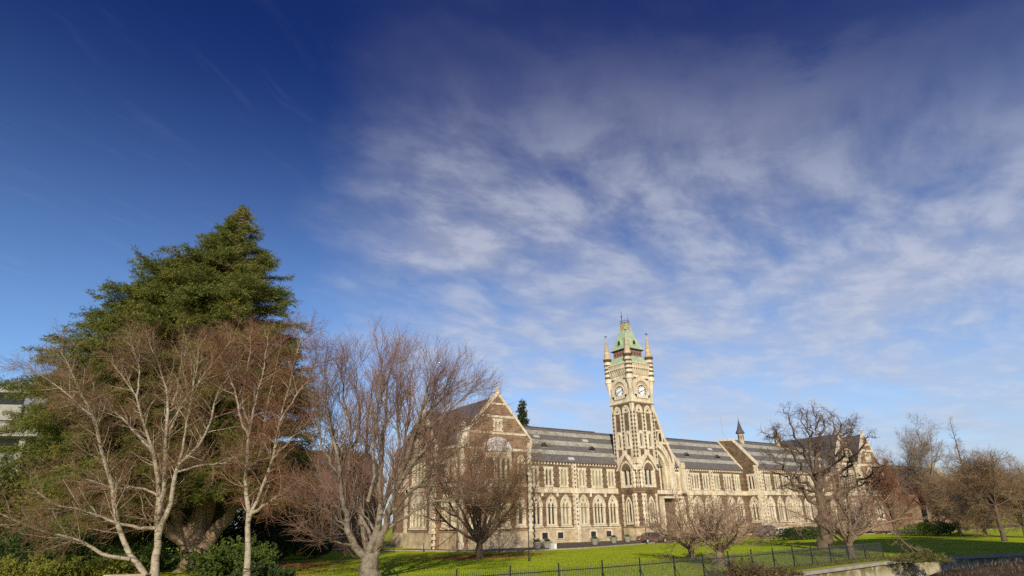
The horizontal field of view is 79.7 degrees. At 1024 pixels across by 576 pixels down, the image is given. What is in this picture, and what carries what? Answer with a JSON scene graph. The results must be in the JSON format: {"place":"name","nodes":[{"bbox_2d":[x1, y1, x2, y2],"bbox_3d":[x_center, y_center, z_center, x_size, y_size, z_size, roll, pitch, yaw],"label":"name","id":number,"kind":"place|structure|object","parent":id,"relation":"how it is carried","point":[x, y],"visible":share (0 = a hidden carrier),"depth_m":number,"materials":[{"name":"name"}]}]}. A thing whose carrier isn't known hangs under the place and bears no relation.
{"place":"outdoors","nodes":[
{"label":"outdoors","id":0,"kind":"place"},
{"bbox_2d":[0,0,1023,525],"label":"sky","id":1,"kind":"structure","parent":0,"point":[793,201],"materials":[{"name":"blue"}]},
{"bbox_2d":[7,515,1023,575],"bbox_3d":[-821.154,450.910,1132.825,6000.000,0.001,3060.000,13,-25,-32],"label":"lawn","id":2,"kind":"structure","parent":0,"point":[961,544],"depth_m":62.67,"materials":[{"name":"green plant"}]},
{"bbox_2d":[0,385,53,475],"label":"concrete block","id":3,"kind":"structure","parent":2,"relation":"on","point":[10,405],"depth_m":83.67,"materials":[{"name":"white concrete"}]},
{"bbox_2d":[0,452,59,563],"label":"yew tree","id":4,"kind":"object","parent":2,"relation":"on","point":[11,478],"visible":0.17,"depth_m":56.32,"materials":[{"name":"green plant"}]},
{"bbox_2d":[0,551,83,575],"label":"juniper bush","id":5,"kind":"object","parent":2,"relation":"on","point":[35,568],"visible":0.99,"depth_m":35.80,"materials":[{"name":"green plant"}]},
{"bbox_2d":[0,520,120,568],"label":"holly bush","id":6,"kind":"object","parent":2,"relation":"on","point":[15,548],"visible":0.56,"depth_m":46.49,"materials":[{"name":"green plant"}]},
{"bbox_2d":[51,553,138,575],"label":"juniper bush","id":7,"kind":"object","parent":2,"relation":"on","point":[95,567],"visible":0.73,"depth_m":38.51,"materials":[{"name":"green plant"}]},
{"bbox_2d":[24,496,172,556],"bbox_3d":[-37.104,21.314,56.309,11.306,7.891,8.156,3,-21,-10],"label":"yew tree","id":8,"kind":"object","parent":2,"relation":"on","point":[144,536],"visible":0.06,"depth_m":55.53,"materials":[{"name":"green plant"}]},
{"bbox_2d":[103,574,150,575],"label":"garden bench","id":9,"kind":"object","parent":2,"relation":"on","point":[126,574],"visible":1,"depth_m":36.17,"materials":[{"name":"beige wood"}]},
{"bbox_2d":[0,306,269,575],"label":"birch tree","id":10,"kind":"object","parent":2,"relation":"on","point":[158,522],"visible":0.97,"depth_m":38.87,"materials":[{"name":"brown plant"}]},
{"bbox_2d":[91,539,187,572],"bbox_3d":[-27.205,19.616,44.914,6.076,2.421,6.337,13,-25,-32],"label":"laurel bush","id":11,"kind":"object","parent":2,"relation":"on","point":[146,551],"visible":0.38,"depth_m":45.29,"materials":[{"name":"green plant"}]},
{"bbox_2d":[0,204,330,571],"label":"cedar tree","id":12,"kind":"object","parent":2,"relation":"on","point":[215,277],"visible":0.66,"depth_m":46.57,"materials":[{"name":"green plant"}]},
{"bbox_2d":[123,509,318,555],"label":"clipped hedge","id":13,"kind":"object","parent":2,"relation":"on","point":[233,530],"visible":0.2,"depth_m":69.47,"materials":[{"name":"green plant"}]},
{"bbox_2d":[177,534,282,575],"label":"laurel bush","id":14,"kind":"object","parent":2,"relation":"on","point":[221,559],"visible":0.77,"depth_m":40.97,"materials":[{"name":"green plant"}]},
{"bbox_2d":[228,559,296,575],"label":"ivy mound","id":15,"kind":"object","parent":2,"relation":"on","point":[259,568],"visible":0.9,"depth_m":38.58,"materials":[{"name":"green plant"}]},
{"bbox_2d":[191,305,349,575],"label":"birch tree","id":16,"kind":"object","parent":2,"relation":"on","point":[248,508],"visible":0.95,"depth_m":38.88,"materials":[{"name":"brown plant"}]},
{"bbox_2d":[251,526,308,559],"bbox_3d":[-22.195,24.524,58.732,5.563,3.190,4.509,13,-25,-32],"label":"rhododendron bush","id":17,"kind":"object","parent":2,"relation":"on","point":[285,548],"visible":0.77,"depth_m":58.37,"materials":[{"name":"green plant"}]},
{"bbox_2d":[256,466,336,554],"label":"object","id":18,"kind":"object","parent":2,"relation":"on","point":[278,524],"visible":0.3,"depth_m":68.28,"materials":[{"name":"brown plant"}]},
{"bbox_2d":[242,450,385,548],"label":"stone annex","id":19,"kind":"object","parent":2,"relation":"on","point":[343,538],"visible":0.1,"depth_m":88.74,"materials":[{"name":"stone"}]},
{"bbox_2d":[333,510,344,534],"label":"window","id":20,"kind":"structure","parent":19,"relation":"in","point":[343,533],"depth_m":87.31,"materials":[{"name":"stone"}]},
{"bbox_2d":[357,509,369,533],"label":"window","id":21,"kind":"structure","parent":19,"relation":"in","point":[366,512],"depth_m":89.65,"materials":[{"name":"stone"}]},
{"bbox_2d":[298,535,332,558],"bbox_3d":[-20.015,26.053,61.837,2.981,2.435,4.399,-4,-21,7],"label":"rhododendron bush","id":22,"kind":"object","parent":2,"relation":"on","point":[315,552],"visible":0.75,"depth_m":60.96,"materials":[{"name":"green plant"}]},
{"bbox_2d":[327,432,363,466],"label":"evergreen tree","id":23,"kind":"object","parent":2,"relation":"on","point":[343,433],"visible":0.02,"depth_m":94.64,"materials":[{"name":"green plant"}]},
{"bbox_2d":[268,313,515,575],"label":"beech tree","id":24,"kind":"object","parent":2,"relation":"on","point":[368,554],"visible":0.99,"depth_m":37.77,"materials":[{"name":"brown plant"}]},
{"bbox_2d":[401,419,569,558],"bbox_3d":[-2.634,18.327,57.652,17.481,13.865,16.250,13,-25,-32],"label":"hornbeam tree","id":25,"kind":"object","parent":2,"relation":"on","point":[480,536],"visible":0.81,"depth_m":56.36,"materials":[{"name":"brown wood"}]},
{"bbox_2d":[0,527,1018,557],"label":"kerb","id":26,"kind":"structure","parent":2,"relation":"on","point":[564,548],"depth_m":73.24,"materials":[{"name":"concrete"}]},
{"bbox_2d":[515,398,529,425],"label":"fir tree","id":27,"kind":"object","parent":2,"relation":"on","point":[522,416],"visible":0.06,"depth_m":126.72,"materials":[{"name":"green plant"}]},
{"bbox_2d":[526,474,529,561],"bbox_3d":[1.345,19.226,51.555,0.300,7.100,0.260,13,-25,-32],"label":"lamp post","id":28,"kind":"object","parent":2,"relation":"on","point":[528,520],"visible":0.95,"depth_m":51.33,"materials":[{"name":"metal"}]},
{"bbox_2d":[391,315,892,549],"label":"college building","id":29,"kind":"structure","parent":2,"relation":"on","point":[610,483],"depth_m":104.55,"materials":[{"name":"stone"}]},
{"bbox_2d":[408,493,426,529],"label":"window","id":30,"kind":"structure","parent":29,"relation":"in","point":[418,521],"depth_m":83.01,"materials":[{"name":"stone"}]},
{"bbox_2d":[410,437,427,487],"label":"window","id":31,"kind":"structure","parent":29,"relation":"in","point":[417,479],"depth_m":85.37,"materials":[{"name":"stone"}]},
{"bbox_2d":[440,494,448,529],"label":"window","id":32,"kind":"structure","parent":29,"relation":"in","point":[442,525],"depth_m":79.05,"materials":[{"name":"stone"}]},
{"bbox_2d":[449,494,456,529],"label":"window","id":33,"kind":"structure","parent":29,"relation":"in","point":[454,505],"depth_m":77.23,"materials":[{"name":"stone"}]},
{"bbox_2d":[493,418,502,431],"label":"window","id":34,"kind":"structure","parent":29,"relation":"in","point":[494,425],"depth_m":82.12,"materials":[{"name":"stone"}]},
{"bbox_2d":[487,498,511,528],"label":"window","id":35,"kind":"structure","parent":29,"relation":"in","point":[504,524],"depth_m":78.17,"materials":[{"name":"stone"}]},
{"bbox_2d":[516,497,527,527],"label":"window","id":36,"kind":"structure","parent":29,"relation":"in","point":[523,525],"depth_m":79.92,"materials":[{"name":"stone"}]},
{"bbox_2d":[531,466,539,486],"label":"window","id":37,"kind":"structure","parent":29,"relation":"in","point":[535,471],"depth_m":95.56,"materials":[{"name":"stone"}]},
{"bbox_2d":[532,495,543,527],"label":"window","id":38,"kind":"structure","parent":29,"relation":"in","point":[537,522],"depth_m":93.85,"materials":[{"name":"stone"}]},
{"bbox_2d":[541,531,548,539],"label":"cellar window","id":39,"kind":"structure","parent":29,"relation":"in","point":[544,534],"depth_m":93.10,"materials":[{"name":"glass"}]},
{"bbox_2d":[543,466,553,486],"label":"window","id":40,"kind":"structure","parent":29,"relation":"in","point":[545,468],"depth_m":97.00,"materials":[{"name":"stone"}]},
{"bbox_2d":[546,494,558,527],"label":"window","id":41,"kind":"structure","parent":29,"relation":"in","point":[551,505],"depth_m":95.35,"materials":[{"name":"stone"}]},
{"bbox_2d":[556,530,564,538],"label":"cellar window","id":42,"kind":"structure","parent":29,"relation":"in","point":[559,534],"depth_m":94.70,"materials":[{"name":"glass"}]},
{"bbox_2d":[559,467,568,487],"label":"window","id":43,"kind":"structure","parent":29,"relation":"in","point":[563,471],"depth_m":98.60,"materials":[{"name":"stone"}]},
{"bbox_2d":[560,495,572,526],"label":"window","id":44,"kind":"structure","parent":29,"relation":"in","point":[565,504],"depth_m":96.87,"materials":[{"name":"stone"}]},
{"bbox_2d":[577,468,586,487],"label":"window","id":45,"kind":"structure","parent":29,"relation":"in","point":[581,473],"depth_m":100.56,"materials":[{"name":"stone"}]},
{"bbox_2d":[579,494,590,526],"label":"window","id":46,"kind":"structure","parent":29,"relation":"in","point":[584,505],"depth_m":98.84,"materials":[{"name":"stone"}]},
{"bbox_2d":[589,530,597,537],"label":"cellar window","id":47,"kind":"structure","parent":29,"relation":"in","point":[592,532],"depth_m":98.22,"materials":[{"name":"stone"}]},
{"bbox_2d":[590,468,603,487],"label":"window","id":48,"kind":"structure","parent":29,"relation":"in","point":[596,474],"depth_m":102.25,"materials":[{"name":"stone"}]},
{"bbox_2d":[592,495,607,525],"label":"window","id":49,"kind":"structure","parent":29,"relation":"in","point":[599,513],"depth_m":100.54,"materials":[{"name":"stone"}]},
{"bbox_2d":[605,529,612,536],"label":"cellar window","id":50,"kind":"structure","parent":29,"relation":"in","point":[608,532],"depth_m":99.93,"materials":[{"name":"stone"}]},
{"bbox_2d":[606,469,615,488],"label":"window","id":51,"kind":"structure","parent":29,"relation":"in","point":[611,480],"depth_m":103.96,"materials":[{"name":"stone"}]},
{"bbox_2d":[608,495,619,525],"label":"window","id":52,"kind":"structure","parent":29,"relation":"in","point":[613,506],"depth_m":102.20,"materials":[{"name":"stone"}]},
{"bbox_2d":[675,472,680,489],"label":"window","id":53,"kind":"structure","parent":29,"relation":"in","point":[676,473],"depth_m":112.56,"materials":[{"name":"stone"}]},
{"bbox_2d":[690,473,700,489],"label":"window","id":54,"kind":"structure","parent":29,"relation":"in","point":[695,479],"depth_m":115.10,"materials":[{"name":"stone"}]},
{"bbox_2d":[693,496,704,523],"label":"window","id":55,"kind":"structure","parent":29,"relation":"in","point":[694,501],"depth_m":113.62,"materials":[{"name":"stone"}]},
{"bbox_2d":[701,473,709,489],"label":"window","id":56,"kind":"structure","parent":29,"relation":"in","point":[705,477],"depth_m":116.71,"materials":[{"name":"stone"}]},
{"bbox_2d":[705,496,714,521],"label":"window","id":57,"kind":"structure","parent":29,"relation":"in","point":[710,500],"depth_m":115.13,"materials":[{"name":"stone"}]},
{"bbox_2d":[713,474,720,490],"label":"window","id":58,"kind":"structure","parent":29,"relation":"in","point":[716,478],"depth_m":118.35,"materials":[{"name":"stone"}]},
{"bbox_2d":[717,496,724,522],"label":"window","id":59,"kind":"structure","parent":29,"relation":"in","point":[721,501],"depth_m":117.03,"materials":[{"name":"stone"}]},
{"bbox_2d":[723,474,733,490],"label":"window","id":60,"kind":"structure","parent":29,"relation":"in","point":[727,477],"depth_m":120.15,"materials":[{"name":"stone"}]},
{"bbox_2d":[728,497,737,522],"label":"window","id":61,"kind":"structure","parent":29,"relation":"in","point":[732,500],"depth_m":118.68,"materials":[{"name":"stone"}]},
{"bbox_2d":[733,474,741,490],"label":"window","id":62,"kind":"structure","parent":29,"relation":"in","point":[736,478],"depth_m":121.60,"materials":[{"name":"stone"}]},
{"bbox_2d":[737,497,745,520],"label":"window","id":63,"kind":"structure","parent":29,"relation":"in","point":[741,501],"depth_m":120.23,"materials":[{"name":"stone"}]},
{"bbox_2d":[746,474,756,490],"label":"window","id":64,"kind":"structure","parent":29,"relation":"in","point":[751,482],"depth_m":121.54,"materials":[{"name":"stone"}]},
{"bbox_2d":[750,497,760,522],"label":"window","id":65,"kind":"structure","parent":29,"relation":"in","point":[756,504],"depth_m":119.80,"materials":[{"name":"stone"}]},
{"bbox_2d":[764,474,772,490],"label":"window","id":66,"kind":"structure","parent":29,"relation":"in","point":[767,478],"depth_m":121.82,"materials":[{"name":"stone"}]},
{"bbox_2d":[768,496,778,521],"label":"window","id":67,"kind":"structure","parent":29,"relation":"in","point":[771,504],"depth_m":120.13,"materials":[{"name":"stone"}]},
{"bbox_2d":[773,474,781,490],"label":"window","id":68,"kind":"structure","parent":29,"relation":"in","point":[776,479],"depth_m":123.44,"materials":[{"name":"stone"}]},
{"bbox_2d":[777,496,787,521],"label":"window","id":69,"kind":"structure","parent":29,"relation":"in","point":[782,515],"depth_m":121.63,"materials":[{"name":"stone"}]},
{"bbox_2d":[781,476,791,490],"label":"window","id":70,"kind":"structure","parent":29,"relation":"in","point":[782,478],"depth_m":124.86,"materials":[{"name":"stone"}]},
{"bbox_2d":[785,496,796,521],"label":"window","id":71,"kind":"structure","parent":29,"relation":"in","point":[790,505],"depth_m":123.24,"materials":[{"name":"stone"}]},
{"bbox_2d":[797,496,804,521],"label":"window","id":72,"kind":"structure","parent":29,"relation":"in","point":[799,503],"depth_m":125.25,"materials":[{"name":"stone"}]},
{"bbox_2d":[804,498,812,521],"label":"window","id":73,"kind":"structure","parent":29,"relation":"in","point":[805,502],"depth_m":126.54,"materials":[{"name":"stone"}]},
{"bbox_2d":[807,476,814,489],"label":"window","id":74,"kind":"structure","parent":29,"relation":"in","point":[810,481],"depth_m":129.87,"materials":[{"name":"stone"}]},
{"bbox_2d":[812,498,817,516],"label":"window","id":75,"kind":"structure","parent":29,"relation":"in","point":[814,510],"depth_m":127.90,"materials":[{"name":"stone"}]},
{"bbox_2d":[830,499,837,518],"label":"window","id":76,"kind":"structure","parent":29,"relation":"in","point":[832,499],"depth_m":131.80,"materials":[{"name":"stone"}]},
{"bbox_2d":[843,466,856,492],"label":"window","id":77,"kind":"structure","parent":29,"relation":"in","point":[845,466],"depth_m":137.47,"materials":[{"name":"stone"}]},
{"bbox_2d":[850,498,860,520],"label":"window","id":78,"kind":"structure","parent":29,"relation":"in","point":[852,498],"depth_m":134.99,"materials":[{"name":"stone"}]},
{"bbox_2d":[874,501,885,519],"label":"window","id":79,"kind":"structure","parent":29,"relation":"in","point":[877,512],"depth_m":139.01,"materials":[{"name":"stone"}]},
{"bbox_2d":[396,541,914,575],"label":"iron railings","id":80,"kind":"object","parent":2,"relation":"on","point":[724,559],"visible":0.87,"depth_m":34.37,"materials":[{"name":"black metal"}]},
{"bbox_2d":[637,483,765,559],"bbox_3d":[15.206,19.284,50.560,9.795,6.436,8.870,8,-23,-22],"label":"cherry tree","id":81,"kind":"object","parent":2,"relation":"on","point":[691,553],"visible":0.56,"depth_m":50.05,"materials":[{"name":"brown plant"}]},
{"bbox_2d":[661,480,781,566],"bbox_3d":[14.991,16.467,42.795,8.216,6.152,9.177,13,-25,-32],"label":"cherry tree","id":82,"kind":"object","parent":2,"relation":"on","point":[720,549],"visible":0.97,"depth_m":41.80,"materials":[{"name":"brown plant"}]},
{"bbox_2d":[757,526,833,540],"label":"clipped hedge","id":83,"kind":"object","parent":2,"relation":"on","point":[789,533],"visible":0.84,"depth_m":88.14,"materials":[{"name":"green plant"}]},
{"bbox_2d":[708,553,934,575],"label":"rough grass","id":84,"kind":"structure","parent":2,"relation":"on","point":[822,564],"depth_m":40.70,"materials":[{"name":"green plant"}]},
{"bbox_2d":[756,400,894,549],"bbox_3d":[32.455,18.841,63.317,16.208,15.827,10.423,1,-21,-6],"label":"oak tree","id":85,"kind":"object","parent":2,"relation":"on","point":[817,478],"visible":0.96,"depth_m":63.01,"materials":[{"name":"brown plant"}]},
{"bbox_2d":[771,461,935,558],"bbox_3d":[26.136,17.669,48.895,9.381,7.911,9.391,8,-23,-22],"label":"cherry tree","id":86,"kind":"object","parent":2,"relation":"on","point":[851,537],"visible":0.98,"depth_m":47.76,"materials":[{"name":"brown plant"}]},
{"bbox_2d":[848,454,932,533],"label":"copper beech","id":87,"kind":"object","parent":2,"relation":"on","point":[887,488],"visible":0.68,"depth_m":108.70,"materials":[{"name":"brown plant"}]},
{"bbox_2d":[776,553,1023,575],"bbox_3d":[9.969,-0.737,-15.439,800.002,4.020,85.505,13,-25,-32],"label":"river wall","id":88,"kind":"structure","parent":2,"relation":"on","point":[888,568],"depth_m":44.41,"materials":[{"name":"stone"}]},
{"bbox_2d":[705,554,778,575],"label":"bramble scrub","id":89,"kind":"object","parent":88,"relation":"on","point":[742,569],"visible":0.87,"depth_m":32.98,"materials":[{"name":"brown plant"}]},
{"bbox_2d":[753,564,805,575],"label":"bramble scrub","id":90,"kind":"object","parent":88,"relation":"on","point":[793,572],"visible":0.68,"depth_m":33.17,"materials":[{"name":"brown plant"}]},
{"bbox_2d":[885,546,954,564],"bbox_3d":[28.456,18.645,42.954,4.187,1.298,3.850,13,-25,-32],"label":"grass tuft","id":91,"kind":"object","parent":88,"relation":"on","point":[920,557],"visible":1,"depth_m":42.32,"materials":[{"name":"brown plant"}]},
{"bbox_2d":[861,413,951,533],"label":"ash tree","id":92,"kind":"object","parent":2,"relation":"on","point":[911,463],"visible":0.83,"depth_m":110.48,"materials":[{"name":"brown plant"}]},
{"bbox_2d":[902,520,968,535],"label":"laurel bush","id":93,"kind":"object","parent":2,"relation":"on","point":[937,528],"visible":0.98,"depth_m":95.94,"materials":[{"name":"green plant"}]},
{"bbox_2d":[908,468,987,533],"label":"willow tree","id":94,"kind":"object","parent":2,"relation":"on","point":[927,497],"visible":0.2,"depth_m":105.21,"materials":[{"name":"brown wood"}]},
{"bbox_2d":[947,416,979,527],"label":"larch tree","id":95,"kind":"object","parent":2,"relation":"on","point":[956,444],"visible":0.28,"depth_m":160.38,"materials":[{"name":"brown wood"}]},
{"bbox_2d":[921,467,1020,536],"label":"tree","id":96,"kind":"object","parent":2,"relation":"on","point":[951,512],"visible":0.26,"depth_m":90.55,"materials":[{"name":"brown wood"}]},
{"bbox_2d":[920,443,1023,540],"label":"plane tree","id":97,"kind":"object","parent":2,"relation":"on","point":[982,476],"visible":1,"depth_m":74.74,"materials":[{"name":"brown plant"}]},
{"bbox_2d":[948,453,1023,537],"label":"willow tree","id":98,"kind":"object","parent":2,"relation":"on","point":[1016,506],"visible":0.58,"depth_m":84.07,"materials":[{"name":"brown plant"}]},
{"bbox_2d":[165,544,897,575],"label":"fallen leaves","id":99,"kind":"object","parent":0,"point":[470,556],"visible":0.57,"depth_m":51.96,"materials":[{"name":"brown plant"}]},
{"bbox_2d":[331,525,1016,550],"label":"driveway","id":100,"kind":"structure","parent":0,"point":[582,544],"depth_m":84.01,"materials":[{"name":"grey asphalt"}]},
{"bbox_2d":[532,538,542,547],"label":"stone planter","id":101,"kind":"object","parent":100,"relation":"on","point":[537,543],"visible":1,"depth_m":75.67,"materials":[{"name":"stone"}]},
{"bbox_2d":[542,538,551,547],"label":"stone planter","id":102,"kind":"object","parent":100,"relation":"on","point":[547,541],"visible":0.98,"depth_m":76.74,"materials":[{"name":"stone"}]},
{"bbox_2d":[549,542,556,548],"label":"service cabinet","id":103,"kind":"object","parent":100,"relation":"on","point":[552,545],"visible":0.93,"depth_m":70.77,"materials":[{"name":"white metal"}]},
{"bbox_2d":[590,535,599,544],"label":"stone planter","id":104,"kind":"object","parent":100,"relation":"on","point":[594,540],"visible":1,"depth_m":84.63,"materials":[{"name":"stone"}]},
{"bbox_2d":[609,534,617,542],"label":"stone planter","id":105,"kind":"object","parent":100,"relation":"on","point":[613,538],"visible":1,"depth_m":89.64,"materials":[{"name":"stone"}]},
{"bbox_2d":[623,534,630,541],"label":"stone planter","id":106,"kind":"object","parent":100,"relation":"on","point":[626,537],"visible":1,"depth_m":93.10,"materials":[{"name":"stone"}]},
{"bbox_2d":[636,532,669,542],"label":"parked car","id":107,"kind":"object","parent":100,"relation":"on","point":[646,534],"visible":0.57,"depth_m":86.62,"materials":[{"name":"paint"}]},
{"bbox_2d":[752,525,773,535],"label":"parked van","id":108,"kind":"object","parent":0,"point":[763,529],"visible":0.09,"depth_m":108.09,"materials":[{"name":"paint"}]},
{"bbox_2d":[880,457,966,527],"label":"tree","id":109,"kind":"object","parent":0,"point":[908,513],"depth_m":164.64,"materials":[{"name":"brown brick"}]},
{"bbox_2d":[929,563,1023,575],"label":"bank","id":110,"kind":"structure","parent":0,"point":[993,569],"depth_m":21.90,"materials":[{"name":"soil"}]},
{"bbox_2d":[920,557,1023,575],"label":"dry weeds","id":111,"kind":"object","parent":110,"relation":"on","point":[994,564],"visible":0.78,"depth_m":22.50,"materials":[{"name":"brown plant"}]}
]}

